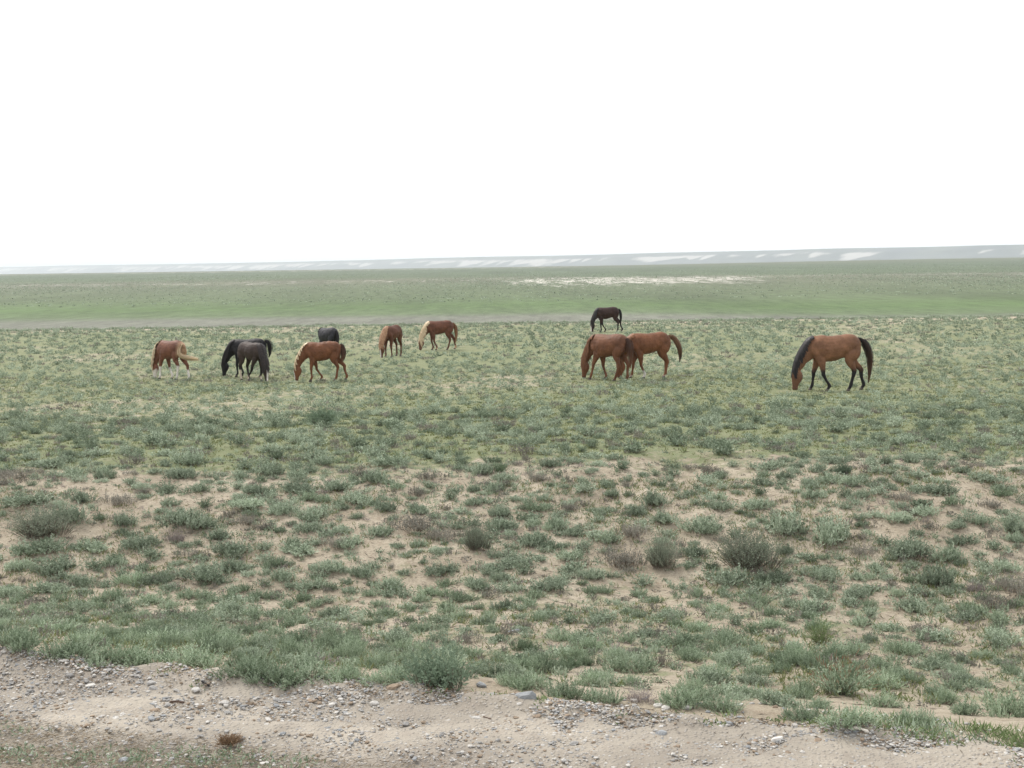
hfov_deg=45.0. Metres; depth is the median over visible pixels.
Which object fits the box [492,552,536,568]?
sagebrush shrub
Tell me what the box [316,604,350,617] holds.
sagebrush shrub
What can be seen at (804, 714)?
sagebrush shrub
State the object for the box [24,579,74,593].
sagebrush shrub
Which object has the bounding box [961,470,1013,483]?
sagebrush shrub
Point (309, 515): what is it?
sagebrush shrub
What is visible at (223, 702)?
stone
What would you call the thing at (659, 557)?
shrub
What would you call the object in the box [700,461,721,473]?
sagebrush shrub
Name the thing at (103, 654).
sagebrush shrub
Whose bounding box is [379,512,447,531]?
sagebrush shrub
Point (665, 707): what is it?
stone
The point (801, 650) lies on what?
sagebrush shrub
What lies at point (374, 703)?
stone
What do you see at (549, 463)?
sagebrush shrub
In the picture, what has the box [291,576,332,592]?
sagebrush shrub
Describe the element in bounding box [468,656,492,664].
sagebrush shrub
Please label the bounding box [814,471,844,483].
sagebrush shrub
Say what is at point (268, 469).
sagebrush shrub
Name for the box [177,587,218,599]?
sagebrush shrub
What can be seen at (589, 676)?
sagebrush shrub
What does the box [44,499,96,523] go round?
sagebrush shrub
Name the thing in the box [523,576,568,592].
sagebrush shrub
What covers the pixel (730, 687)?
sagebrush shrub
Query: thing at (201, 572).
sagebrush shrub
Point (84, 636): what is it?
sagebrush shrub
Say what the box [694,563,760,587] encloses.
sagebrush shrub
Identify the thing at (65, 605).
sagebrush shrub
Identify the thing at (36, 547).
sagebrush shrub
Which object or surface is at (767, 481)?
sagebrush shrub
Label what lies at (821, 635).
shrub
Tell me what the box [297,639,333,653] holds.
sagebrush shrub
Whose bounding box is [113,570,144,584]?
sagebrush shrub
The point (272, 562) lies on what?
sagebrush shrub
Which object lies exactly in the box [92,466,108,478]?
sagebrush shrub
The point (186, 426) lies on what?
sagebrush
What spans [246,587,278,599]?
sagebrush shrub
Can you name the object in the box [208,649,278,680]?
sagebrush shrub
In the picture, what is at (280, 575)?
sagebrush shrub
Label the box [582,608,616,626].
sagebrush shrub
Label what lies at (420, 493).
sagebrush shrub
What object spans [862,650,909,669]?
sagebrush shrub
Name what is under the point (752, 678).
sagebrush shrub
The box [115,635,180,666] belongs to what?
sagebrush shrub
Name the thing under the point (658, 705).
stone
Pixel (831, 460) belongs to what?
sagebrush shrub
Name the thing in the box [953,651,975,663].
sagebrush shrub
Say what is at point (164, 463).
sagebrush shrub
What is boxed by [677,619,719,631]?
sagebrush shrub
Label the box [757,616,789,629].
sagebrush shrub
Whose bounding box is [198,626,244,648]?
sagebrush shrub
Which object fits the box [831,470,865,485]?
sagebrush shrub
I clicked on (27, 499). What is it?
sagebrush shrub
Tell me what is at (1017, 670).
sagebrush shrub
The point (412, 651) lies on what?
sagebrush shrub
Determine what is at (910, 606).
sagebrush shrub
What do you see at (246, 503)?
sagebrush shrub
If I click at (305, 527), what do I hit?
sagebrush shrub
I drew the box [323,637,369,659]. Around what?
sagebrush shrub
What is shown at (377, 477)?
sagebrush shrub
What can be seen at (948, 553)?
sagebrush shrub
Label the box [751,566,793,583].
sagebrush shrub
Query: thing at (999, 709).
sagebrush shrub
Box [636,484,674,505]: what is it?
sagebrush shrub
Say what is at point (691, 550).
sagebrush shrub
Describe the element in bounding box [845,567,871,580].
sagebrush shrub
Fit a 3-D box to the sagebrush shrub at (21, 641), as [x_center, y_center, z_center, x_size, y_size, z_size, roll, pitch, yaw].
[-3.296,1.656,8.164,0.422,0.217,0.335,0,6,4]
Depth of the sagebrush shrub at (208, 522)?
14.60 m
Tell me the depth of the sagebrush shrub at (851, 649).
10.15 m
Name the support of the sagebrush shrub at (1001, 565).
on the ground at (804, 299)
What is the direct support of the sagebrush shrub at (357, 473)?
on the ground at (804, 299)
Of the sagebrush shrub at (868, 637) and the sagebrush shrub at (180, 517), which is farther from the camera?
the sagebrush shrub at (180, 517)
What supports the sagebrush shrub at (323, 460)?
on the ground at (804, 299)
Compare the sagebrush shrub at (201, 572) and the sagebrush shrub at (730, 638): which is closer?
the sagebrush shrub at (730, 638)
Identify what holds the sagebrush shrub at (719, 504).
on the ground at (804, 299)
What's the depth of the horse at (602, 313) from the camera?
72.64 m
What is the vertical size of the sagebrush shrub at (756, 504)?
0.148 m
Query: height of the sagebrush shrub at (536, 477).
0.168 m
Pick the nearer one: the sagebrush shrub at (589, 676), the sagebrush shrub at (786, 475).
the sagebrush shrub at (589, 676)
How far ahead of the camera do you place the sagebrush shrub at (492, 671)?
8.25 m
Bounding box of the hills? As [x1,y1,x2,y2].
[0,244,1023,273]
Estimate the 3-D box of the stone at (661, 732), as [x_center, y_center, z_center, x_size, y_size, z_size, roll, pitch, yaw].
[0.822,1.925,6.805,0.066,0.042,0.049,-10,-3,17]
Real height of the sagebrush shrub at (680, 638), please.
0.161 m
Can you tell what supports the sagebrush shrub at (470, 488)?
on the ground at (804, 299)
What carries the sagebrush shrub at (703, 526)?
on the ground at (804, 299)
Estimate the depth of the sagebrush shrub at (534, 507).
14.96 m
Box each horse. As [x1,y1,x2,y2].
[151,340,199,379]
[221,338,272,376]
[237,341,269,381]
[294,341,347,381]
[318,327,338,342]
[378,325,402,357]
[418,320,457,349]
[581,334,633,380]
[590,307,622,331]
[616,332,681,378]
[791,334,873,390]
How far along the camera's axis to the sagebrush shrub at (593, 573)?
12.95 m
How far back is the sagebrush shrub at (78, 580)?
13.19 m
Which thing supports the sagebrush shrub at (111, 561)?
on the ground at (804, 299)
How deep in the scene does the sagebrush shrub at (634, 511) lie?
14.85 m
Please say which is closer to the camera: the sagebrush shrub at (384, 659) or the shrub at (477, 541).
the sagebrush shrub at (384, 659)
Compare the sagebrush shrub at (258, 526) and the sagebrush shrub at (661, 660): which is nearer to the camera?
the sagebrush shrub at (661, 660)
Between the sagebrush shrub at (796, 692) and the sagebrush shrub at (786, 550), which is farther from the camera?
the sagebrush shrub at (786, 550)
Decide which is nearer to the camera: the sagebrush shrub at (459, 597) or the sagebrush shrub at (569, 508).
the sagebrush shrub at (459, 597)
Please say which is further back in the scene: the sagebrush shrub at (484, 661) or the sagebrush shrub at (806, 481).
the sagebrush shrub at (806, 481)
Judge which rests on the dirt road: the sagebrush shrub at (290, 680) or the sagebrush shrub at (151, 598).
the sagebrush shrub at (290, 680)
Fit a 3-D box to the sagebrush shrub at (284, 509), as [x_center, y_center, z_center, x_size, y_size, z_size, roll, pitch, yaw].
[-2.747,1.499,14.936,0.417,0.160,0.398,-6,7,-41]
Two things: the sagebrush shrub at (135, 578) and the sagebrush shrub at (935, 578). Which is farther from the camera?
the sagebrush shrub at (135, 578)
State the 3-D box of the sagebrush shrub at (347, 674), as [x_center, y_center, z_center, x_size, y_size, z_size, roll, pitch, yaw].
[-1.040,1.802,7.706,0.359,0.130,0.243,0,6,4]
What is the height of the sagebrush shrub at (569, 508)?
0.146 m
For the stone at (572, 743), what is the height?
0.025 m
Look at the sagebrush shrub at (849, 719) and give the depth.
6.72 m
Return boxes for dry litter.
[0,444,1023,767]
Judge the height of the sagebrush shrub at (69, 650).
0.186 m
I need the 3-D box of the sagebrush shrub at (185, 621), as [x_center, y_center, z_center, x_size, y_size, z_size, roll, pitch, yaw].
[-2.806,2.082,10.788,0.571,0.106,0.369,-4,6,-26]
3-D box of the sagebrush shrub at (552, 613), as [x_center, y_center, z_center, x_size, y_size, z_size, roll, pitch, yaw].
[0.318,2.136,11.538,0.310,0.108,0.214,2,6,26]
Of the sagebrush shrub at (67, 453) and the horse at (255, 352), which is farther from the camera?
the horse at (255, 352)
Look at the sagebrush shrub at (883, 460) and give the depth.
16.57 m
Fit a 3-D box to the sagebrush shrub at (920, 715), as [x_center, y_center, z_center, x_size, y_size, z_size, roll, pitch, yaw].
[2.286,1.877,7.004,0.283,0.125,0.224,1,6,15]
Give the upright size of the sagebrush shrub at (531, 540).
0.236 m
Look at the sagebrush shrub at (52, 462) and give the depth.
17.53 m
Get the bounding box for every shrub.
[0,465,41,480]
[0,488,60,508]
[0,498,99,537]
[0,583,26,598]
[0,622,47,654]
[2,622,40,643]
[3,557,36,571]
[6,533,71,555]
[12,604,53,615]
[20,456,70,468]
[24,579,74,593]
[27,635,94,662]
[28,551,76,575]
[28,618,82,633]
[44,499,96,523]
[48,596,100,610]
[57,449,74,457]
[57,462,91,478]
[59,637,105,653]
[60,628,105,645]
[65,571,97,587]
[65,637,145,670]
[66,487,99,502]
[72,536,112,553]
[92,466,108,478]
[92,621,127,634]
[93,491,140,506]
[98,555,129,568]
[107,625,149,643]
[111,510,138,527]
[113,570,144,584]
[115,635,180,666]
[117,610,155,620]
[118,532,162,550]
[130,591,177,604]
[131,621,164,637]
[133,486,151,494]
[134,626,193,642]
[136,621,173,632]
[138,569,178,584]
[152,504,206,528]
[154,484,177,493]
[157,454,173,466]
[159,637,229,669]
[160,614,222,627]
[160,620,194,634]
[161,465,200,479]
[162,526,190,541]
[164,628,193,641]
[167,444,208,465]
[170,554,233,582]
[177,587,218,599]
[179,478,212,492]
[179,620,246,645]
[186,513,218,529]
[187,631,241,654]
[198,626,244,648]
[201,525,234,540]
[205,536,252,557]
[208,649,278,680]
[211,600,245,613]
[220,555,251,571]
[225,511,263,525]
[227,495,265,509]
[228,644,264,657]
[229,618,271,634]
[239,482,267,493]
[240,650,273,665]
[240,657,300,685]
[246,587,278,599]
[248,644,273,656]
[251,520,275,530]
[252,458,285,476]
[255,555,288,568]
[256,630,286,645]
[260,650,343,690]
[263,500,300,515]
[265,566,296,582]
[268,634,317,656]
[274,608,310,621]
[278,538,318,556]
[279,626,315,643]
[280,478,320,494]
[282,649,323,668]
[285,466,308,476]
[291,520,325,534]
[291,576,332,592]
[292,503,335,522]
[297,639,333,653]
[299,401,345,424]
[299,647,324,659]
[308,451,334,465]
[308,556,347,574]
[308,628,351,650]
[314,474,356,491]
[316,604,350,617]
[318,662,371,684]
[320,533,356,548]
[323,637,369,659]
[329,630,369,649]
[333,532,363,549]
[334,625,366,636]
[336,490,372,505]
[347,466,375,476]
[347,562,377,578]
[356,648,397,667]
[356,664,420,687]
[359,465,393,483]
[359,524,393,536]
[361,605,402,617]
[368,452,415,466]
[368,572,407,590]
[370,498,398,511]
[370,627,414,643]
[376,658,421,672]
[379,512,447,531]
[387,634,423,651]
[391,635,480,692]
[393,645,418,655]
[393,646,435,663]
[399,485,427,497]
[406,501,431,514]
[406,620,441,632]
[409,538,428,547]
[411,584,448,598]
[415,468,442,479]
[421,559,465,576]
[422,522,457,543]
[425,652,471,668]
[433,647,470,659]
[441,589,483,603]
[452,629,486,644]
[453,642,491,658]
[456,516,497,550]
[460,576,492,591]
[463,495,493,505]
[466,459,495,474]
[466,483,479,491]
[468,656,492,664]
[470,614,496,624]
[479,658,526,677]
[480,478,508,491]
[487,503,512,517]
[488,570,510,580]
[489,596,517,611]
[490,470,521,481]
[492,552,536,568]
[492,668,521,686]
[494,516,524,529]
[495,651,549,672]
[500,618,536,628]
[504,665,553,690]
[509,527,551,548]
[513,500,561,511]
[523,469,551,481]
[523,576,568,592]
[524,514,541,528]
[528,649,574,673]
[532,677,591,699]
[536,608,562,618]
[537,455,565,467]
[542,643,575,658]
[543,512,569,529]
[545,547,587,561]
[546,625,581,641]
[554,642,590,658]
[557,501,582,511]
[559,522,588,536]
[565,632,607,650]
[574,565,604,579]
[574,666,610,686]
[579,682,625,704]
[580,582,616,593]
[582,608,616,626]
[588,526,624,544]
[596,540,647,567]
[599,650,663,674]
[603,487,619,496]
[608,520,649,537]
[617,672,646,685]
[620,680,661,704]
[625,505,646,515]
[627,625,658,637]
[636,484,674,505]
[639,526,681,570]
[643,507,685,523]
[650,607,686,621]
[652,629,711,646]
[652,648,673,667]
[654,670,716,709]
[669,646,710,661]
[671,539,710,557]
[672,674,707,690]
[673,509,723,535]
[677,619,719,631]
[682,680,732,699]
[684,663,742,684]
[692,659,735,675]
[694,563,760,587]
[696,601,733,612]
[697,689,748,713]
[699,519,808,571]
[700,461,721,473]
[701,627,763,647]
[704,468,730,478]
[706,498,740,511]
[709,650,732,660]
[711,680,759,697]
[715,649,752,666]
[734,590,777,607]
[734,671,779,687]
[737,496,777,510]
[743,457,786,470]
[749,473,774,485]
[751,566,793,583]
[753,506,812,536]
[754,685,803,708]
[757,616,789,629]
[768,646,806,666]
[774,469,797,478]
[775,543,795,554]
[777,696,834,721]
[779,639,818,656]
[780,673,820,692]
[783,680,816,699]
[788,460,804,468]
[789,594,839,612]
[796,647,834,669]
[798,487,827,498]
[799,476,820,485]
[800,615,845,643]
[803,649,881,695]
[806,564,849,582]
[808,508,851,546]
[813,701,890,730]
[814,454,854,463]
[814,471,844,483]
[816,639,869,656]
[817,659,867,679]
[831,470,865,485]
[832,461,854,474]
[837,584,874,599]
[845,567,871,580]
[848,541,886,557]
[851,487,874,497]
[852,451,871,457]
[854,664,908,690]
[859,632,877,642]
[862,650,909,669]
[862,685,903,707]
[863,557,891,572]
[864,454,876,461]
[870,621,909,632]
[872,474,888,482]
[875,635,931,656]
[879,454,894,464]
[880,666,928,682]
[883,509,916,522]
[884,480,899,490]
[885,530,934,559]
[888,489,912,501]
[888,588,948,614]
[890,704,940,724]
[900,451,921,462]
[904,503,942,517]
[907,625,965,644]
[910,653,946,669]
[913,561,956,587]
[916,481,961,495]
[922,686,960,704]
[931,540,964,562]
[931,674,988,693]
[938,606,986,622]
[942,533,980,545]
[946,517,967,529]
[950,464,971,473]
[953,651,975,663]
[960,576,987,592]
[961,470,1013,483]
[964,686,1023,717]
[965,648,996,658]
[968,496,1004,508]
[968,511,993,525]
[970,587,1018,610]
[977,626,1023,645]
[991,557,1023,572]
[991,570,1023,594]
[993,509,1023,532]
[997,660,1023,675]
[999,531,1023,542]
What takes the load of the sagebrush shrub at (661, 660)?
on the ground at (804, 299)
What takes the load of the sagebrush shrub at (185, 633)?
on the ground at (804, 299)
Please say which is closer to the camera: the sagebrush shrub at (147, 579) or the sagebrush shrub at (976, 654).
the sagebrush shrub at (976, 654)
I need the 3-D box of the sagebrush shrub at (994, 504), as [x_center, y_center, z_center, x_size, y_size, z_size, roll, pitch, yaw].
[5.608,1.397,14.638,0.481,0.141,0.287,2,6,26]
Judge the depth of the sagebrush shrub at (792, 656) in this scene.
9.48 m
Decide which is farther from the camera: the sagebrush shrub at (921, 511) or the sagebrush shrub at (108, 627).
the sagebrush shrub at (921, 511)
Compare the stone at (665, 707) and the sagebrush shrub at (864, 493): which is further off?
the sagebrush shrub at (864, 493)
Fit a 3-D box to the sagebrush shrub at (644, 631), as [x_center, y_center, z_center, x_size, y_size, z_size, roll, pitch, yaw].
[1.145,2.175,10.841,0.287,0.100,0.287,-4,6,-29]
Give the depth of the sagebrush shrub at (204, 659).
8.10 m
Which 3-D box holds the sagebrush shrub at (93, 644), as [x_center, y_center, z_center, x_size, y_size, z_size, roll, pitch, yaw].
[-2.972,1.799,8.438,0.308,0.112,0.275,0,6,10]
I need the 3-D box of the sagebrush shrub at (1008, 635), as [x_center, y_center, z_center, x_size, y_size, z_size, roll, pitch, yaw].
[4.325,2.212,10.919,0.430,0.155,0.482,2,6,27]
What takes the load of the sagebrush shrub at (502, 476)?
on the ground at (804, 299)
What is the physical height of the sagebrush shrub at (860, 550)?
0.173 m
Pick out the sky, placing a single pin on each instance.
(132, 131)
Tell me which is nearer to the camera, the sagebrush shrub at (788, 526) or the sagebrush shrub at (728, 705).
the sagebrush shrub at (728, 705)
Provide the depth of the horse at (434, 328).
57.56 m
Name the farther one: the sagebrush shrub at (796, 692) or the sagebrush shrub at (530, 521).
the sagebrush shrub at (530, 521)
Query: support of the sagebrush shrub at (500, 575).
on the ground at (804, 299)
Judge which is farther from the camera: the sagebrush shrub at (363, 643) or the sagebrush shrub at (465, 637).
the sagebrush shrub at (465, 637)
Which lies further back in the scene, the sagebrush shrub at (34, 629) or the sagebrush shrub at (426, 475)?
the sagebrush shrub at (426, 475)
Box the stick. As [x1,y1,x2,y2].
[169,700,184,703]
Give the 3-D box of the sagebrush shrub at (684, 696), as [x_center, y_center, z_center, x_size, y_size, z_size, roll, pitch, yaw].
[1.017,1.811,7.337,0.379,0.207,0.286,-6,8,-43]
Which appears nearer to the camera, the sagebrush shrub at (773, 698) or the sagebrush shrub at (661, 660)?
the sagebrush shrub at (773, 698)
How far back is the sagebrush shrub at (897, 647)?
10.36 m
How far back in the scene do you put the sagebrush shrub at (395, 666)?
8.11 m
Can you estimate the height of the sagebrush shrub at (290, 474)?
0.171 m
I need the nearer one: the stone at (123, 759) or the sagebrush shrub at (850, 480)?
the stone at (123, 759)
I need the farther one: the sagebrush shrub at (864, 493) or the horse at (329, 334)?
the horse at (329, 334)
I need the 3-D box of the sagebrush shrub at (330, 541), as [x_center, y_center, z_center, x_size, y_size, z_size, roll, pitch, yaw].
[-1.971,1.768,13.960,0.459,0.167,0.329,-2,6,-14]
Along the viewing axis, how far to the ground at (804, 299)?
27.57 m
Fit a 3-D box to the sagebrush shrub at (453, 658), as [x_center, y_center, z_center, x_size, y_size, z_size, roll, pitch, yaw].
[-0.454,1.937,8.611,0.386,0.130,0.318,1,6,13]
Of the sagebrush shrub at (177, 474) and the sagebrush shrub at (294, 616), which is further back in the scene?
the sagebrush shrub at (177, 474)
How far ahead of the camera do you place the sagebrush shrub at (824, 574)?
12.87 m
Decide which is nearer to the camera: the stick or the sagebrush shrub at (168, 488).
the stick
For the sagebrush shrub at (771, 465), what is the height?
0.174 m
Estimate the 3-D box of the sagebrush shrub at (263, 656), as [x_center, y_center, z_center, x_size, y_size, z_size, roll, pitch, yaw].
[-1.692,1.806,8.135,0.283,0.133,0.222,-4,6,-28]
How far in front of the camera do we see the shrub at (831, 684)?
8.35 m
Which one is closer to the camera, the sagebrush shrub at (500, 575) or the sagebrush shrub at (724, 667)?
the sagebrush shrub at (724, 667)
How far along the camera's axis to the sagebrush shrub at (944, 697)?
8.32 m
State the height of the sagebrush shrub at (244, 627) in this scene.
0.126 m
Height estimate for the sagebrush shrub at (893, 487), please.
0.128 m
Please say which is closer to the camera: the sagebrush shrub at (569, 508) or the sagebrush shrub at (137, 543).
the sagebrush shrub at (137, 543)
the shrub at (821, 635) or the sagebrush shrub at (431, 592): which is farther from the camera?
the sagebrush shrub at (431, 592)
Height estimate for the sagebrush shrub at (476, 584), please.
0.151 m
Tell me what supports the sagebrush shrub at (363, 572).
on the ground at (804, 299)
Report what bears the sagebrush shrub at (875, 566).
on the ground at (804, 299)
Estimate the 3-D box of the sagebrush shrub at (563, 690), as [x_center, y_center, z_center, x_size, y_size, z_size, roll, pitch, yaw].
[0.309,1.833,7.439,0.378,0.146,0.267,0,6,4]
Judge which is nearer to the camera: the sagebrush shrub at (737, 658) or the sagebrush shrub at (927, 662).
the sagebrush shrub at (737, 658)
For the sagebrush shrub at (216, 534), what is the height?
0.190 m
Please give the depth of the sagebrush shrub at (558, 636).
10.33 m
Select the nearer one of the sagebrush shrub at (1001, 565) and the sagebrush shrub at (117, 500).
the sagebrush shrub at (1001, 565)
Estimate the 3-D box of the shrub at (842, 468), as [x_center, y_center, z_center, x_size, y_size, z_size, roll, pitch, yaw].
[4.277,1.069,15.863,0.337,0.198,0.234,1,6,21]
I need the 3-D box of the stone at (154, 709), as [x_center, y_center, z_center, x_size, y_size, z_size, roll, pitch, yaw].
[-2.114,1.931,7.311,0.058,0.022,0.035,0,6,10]
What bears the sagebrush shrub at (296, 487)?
on the ground at (804, 299)
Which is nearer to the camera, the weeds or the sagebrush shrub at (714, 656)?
the weeds
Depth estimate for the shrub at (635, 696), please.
7.40 m
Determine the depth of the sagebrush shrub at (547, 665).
9.05 m
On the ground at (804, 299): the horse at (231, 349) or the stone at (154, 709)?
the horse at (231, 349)
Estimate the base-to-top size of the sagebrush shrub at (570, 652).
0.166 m
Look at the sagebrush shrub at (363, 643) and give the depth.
9.70 m
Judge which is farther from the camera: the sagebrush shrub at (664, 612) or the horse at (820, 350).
the horse at (820, 350)
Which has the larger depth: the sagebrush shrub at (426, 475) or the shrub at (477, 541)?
the sagebrush shrub at (426, 475)
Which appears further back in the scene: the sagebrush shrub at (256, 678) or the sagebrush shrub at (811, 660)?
the sagebrush shrub at (811, 660)
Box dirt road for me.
[0,647,1023,767]
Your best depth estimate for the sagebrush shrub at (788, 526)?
14.02 m
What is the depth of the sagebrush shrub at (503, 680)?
7.75 m
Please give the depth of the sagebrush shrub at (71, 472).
16.82 m
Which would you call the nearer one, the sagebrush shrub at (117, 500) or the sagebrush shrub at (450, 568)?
the sagebrush shrub at (450, 568)
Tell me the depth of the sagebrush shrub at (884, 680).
8.73 m
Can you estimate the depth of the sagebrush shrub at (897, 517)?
14.18 m
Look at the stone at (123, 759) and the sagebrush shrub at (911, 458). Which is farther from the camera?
the sagebrush shrub at (911, 458)
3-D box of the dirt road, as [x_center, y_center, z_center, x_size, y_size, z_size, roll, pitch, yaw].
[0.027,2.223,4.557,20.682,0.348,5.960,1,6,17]
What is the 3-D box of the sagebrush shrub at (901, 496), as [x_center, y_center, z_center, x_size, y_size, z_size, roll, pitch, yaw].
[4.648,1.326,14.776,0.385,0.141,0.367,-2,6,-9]
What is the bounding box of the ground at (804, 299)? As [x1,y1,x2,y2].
[0,257,1023,746]
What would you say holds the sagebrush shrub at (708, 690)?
on the ground at (804, 299)
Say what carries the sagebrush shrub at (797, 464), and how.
on the ground at (804, 299)
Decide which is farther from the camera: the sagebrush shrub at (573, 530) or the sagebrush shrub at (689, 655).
the sagebrush shrub at (573, 530)
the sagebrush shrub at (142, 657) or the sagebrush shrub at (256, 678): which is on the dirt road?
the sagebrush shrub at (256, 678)
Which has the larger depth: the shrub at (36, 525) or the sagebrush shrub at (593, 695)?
the shrub at (36, 525)
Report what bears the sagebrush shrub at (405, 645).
on the ground at (804, 299)
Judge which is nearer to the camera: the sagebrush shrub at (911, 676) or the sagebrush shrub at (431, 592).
the sagebrush shrub at (911, 676)
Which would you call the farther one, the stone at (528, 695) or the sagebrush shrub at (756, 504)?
the sagebrush shrub at (756, 504)
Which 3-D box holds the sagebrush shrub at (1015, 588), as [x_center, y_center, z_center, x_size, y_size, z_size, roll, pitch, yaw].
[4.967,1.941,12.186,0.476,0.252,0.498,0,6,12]
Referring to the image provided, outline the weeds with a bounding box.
[0,654,1023,767]
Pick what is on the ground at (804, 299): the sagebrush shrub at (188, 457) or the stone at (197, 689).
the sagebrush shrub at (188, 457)
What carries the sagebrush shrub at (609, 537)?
on the ground at (804, 299)
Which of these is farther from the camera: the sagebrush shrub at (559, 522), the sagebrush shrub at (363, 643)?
the sagebrush shrub at (559, 522)
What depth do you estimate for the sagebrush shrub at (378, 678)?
7.63 m
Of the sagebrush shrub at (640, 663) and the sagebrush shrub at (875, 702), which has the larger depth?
the sagebrush shrub at (640, 663)
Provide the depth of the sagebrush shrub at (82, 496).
15.71 m
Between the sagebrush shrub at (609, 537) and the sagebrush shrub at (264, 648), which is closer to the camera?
the sagebrush shrub at (264, 648)
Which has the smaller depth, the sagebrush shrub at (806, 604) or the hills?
the sagebrush shrub at (806, 604)
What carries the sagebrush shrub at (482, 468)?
on the ground at (804, 299)
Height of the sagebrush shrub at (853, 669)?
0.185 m
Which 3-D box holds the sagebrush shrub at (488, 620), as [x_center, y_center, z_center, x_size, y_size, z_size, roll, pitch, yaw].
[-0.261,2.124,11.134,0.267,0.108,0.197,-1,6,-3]
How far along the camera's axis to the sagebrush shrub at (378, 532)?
14.27 m
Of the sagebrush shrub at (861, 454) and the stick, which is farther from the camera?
the sagebrush shrub at (861, 454)
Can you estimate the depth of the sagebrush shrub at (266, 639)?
9.71 m
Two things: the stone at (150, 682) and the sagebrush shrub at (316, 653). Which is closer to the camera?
the stone at (150, 682)
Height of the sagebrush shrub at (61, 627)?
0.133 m
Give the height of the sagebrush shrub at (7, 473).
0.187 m
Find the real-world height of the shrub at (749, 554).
0.529 m
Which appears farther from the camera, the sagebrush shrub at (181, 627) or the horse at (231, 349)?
the horse at (231, 349)
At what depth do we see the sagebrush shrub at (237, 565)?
13.31 m
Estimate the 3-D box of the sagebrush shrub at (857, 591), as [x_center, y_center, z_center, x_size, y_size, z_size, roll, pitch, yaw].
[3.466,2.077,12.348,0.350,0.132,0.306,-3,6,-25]
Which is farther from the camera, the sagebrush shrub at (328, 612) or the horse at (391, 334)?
the horse at (391, 334)
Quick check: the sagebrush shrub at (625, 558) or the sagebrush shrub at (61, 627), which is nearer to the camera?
the sagebrush shrub at (61, 627)
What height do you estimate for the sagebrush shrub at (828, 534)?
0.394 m
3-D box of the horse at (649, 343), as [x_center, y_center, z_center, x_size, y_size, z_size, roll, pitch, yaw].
[4.400,-0.906,39.549,2.209,1.519,0.587,-2,6,-12]
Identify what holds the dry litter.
on the ground at (804, 299)
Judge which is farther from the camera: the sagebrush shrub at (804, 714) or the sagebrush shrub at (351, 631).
the sagebrush shrub at (351, 631)
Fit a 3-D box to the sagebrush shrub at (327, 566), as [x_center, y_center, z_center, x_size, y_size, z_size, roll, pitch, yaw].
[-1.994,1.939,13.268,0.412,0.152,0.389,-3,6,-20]
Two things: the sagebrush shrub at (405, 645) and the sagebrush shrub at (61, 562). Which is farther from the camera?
the sagebrush shrub at (61, 562)
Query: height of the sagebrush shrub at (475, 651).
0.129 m
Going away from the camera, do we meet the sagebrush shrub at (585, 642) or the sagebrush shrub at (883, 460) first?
the sagebrush shrub at (585, 642)
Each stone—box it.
[118,757,128,761]
[146,680,155,684]
[149,685,156,689]
[149,708,159,711]
[191,687,200,691]
[221,700,229,704]
[370,701,378,705]
[386,683,400,689]
[476,681,486,687]
[515,691,536,699]
[569,741,578,745]
[653,703,662,707]
[655,730,666,734]
[661,705,669,709]
[771,736,783,741]
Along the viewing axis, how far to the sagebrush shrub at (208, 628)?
9.38 m
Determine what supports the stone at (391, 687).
on the dirt road
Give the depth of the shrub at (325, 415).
23.09 m
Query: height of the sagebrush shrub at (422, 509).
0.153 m
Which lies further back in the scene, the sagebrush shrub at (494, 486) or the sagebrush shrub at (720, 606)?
the sagebrush shrub at (494, 486)
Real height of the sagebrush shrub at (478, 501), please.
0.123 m
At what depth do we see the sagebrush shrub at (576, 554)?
13.57 m
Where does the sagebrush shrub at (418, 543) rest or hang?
on the ground at (804, 299)
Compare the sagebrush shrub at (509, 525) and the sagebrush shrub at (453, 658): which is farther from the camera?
the sagebrush shrub at (509, 525)
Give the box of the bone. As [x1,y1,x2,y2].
[853,726,868,732]
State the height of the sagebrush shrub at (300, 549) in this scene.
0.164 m
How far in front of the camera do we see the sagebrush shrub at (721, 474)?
16.20 m
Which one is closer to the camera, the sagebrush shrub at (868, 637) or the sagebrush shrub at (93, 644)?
the sagebrush shrub at (93, 644)
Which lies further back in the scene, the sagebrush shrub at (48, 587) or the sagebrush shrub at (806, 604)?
the sagebrush shrub at (48, 587)
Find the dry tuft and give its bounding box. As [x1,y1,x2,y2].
[211,732,243,749]
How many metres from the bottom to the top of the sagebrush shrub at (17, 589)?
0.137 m
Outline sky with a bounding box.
[0,0,1023,266]
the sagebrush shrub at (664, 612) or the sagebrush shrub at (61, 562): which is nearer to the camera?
the sagebrush shrub at (664, 612)
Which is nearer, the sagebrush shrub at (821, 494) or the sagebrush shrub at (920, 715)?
the sagebrush shrub at (920, 715)
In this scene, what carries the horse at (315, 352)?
on the ground at (804, 299)
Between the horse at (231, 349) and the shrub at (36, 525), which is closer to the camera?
the shrub at (36, 525)
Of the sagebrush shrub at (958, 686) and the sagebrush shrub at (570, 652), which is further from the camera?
the sagebrush shrub at (570, 652)
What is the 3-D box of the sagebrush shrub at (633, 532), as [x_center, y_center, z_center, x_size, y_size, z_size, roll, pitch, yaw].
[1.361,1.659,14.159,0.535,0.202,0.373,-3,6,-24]
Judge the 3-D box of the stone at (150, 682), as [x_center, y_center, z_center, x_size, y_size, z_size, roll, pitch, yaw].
[-2.260,1.875,7.739,0.064,0.036,0.041,-3,2,17]
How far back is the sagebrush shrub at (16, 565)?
13.65 m
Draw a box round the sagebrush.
[0,262,1023,715]

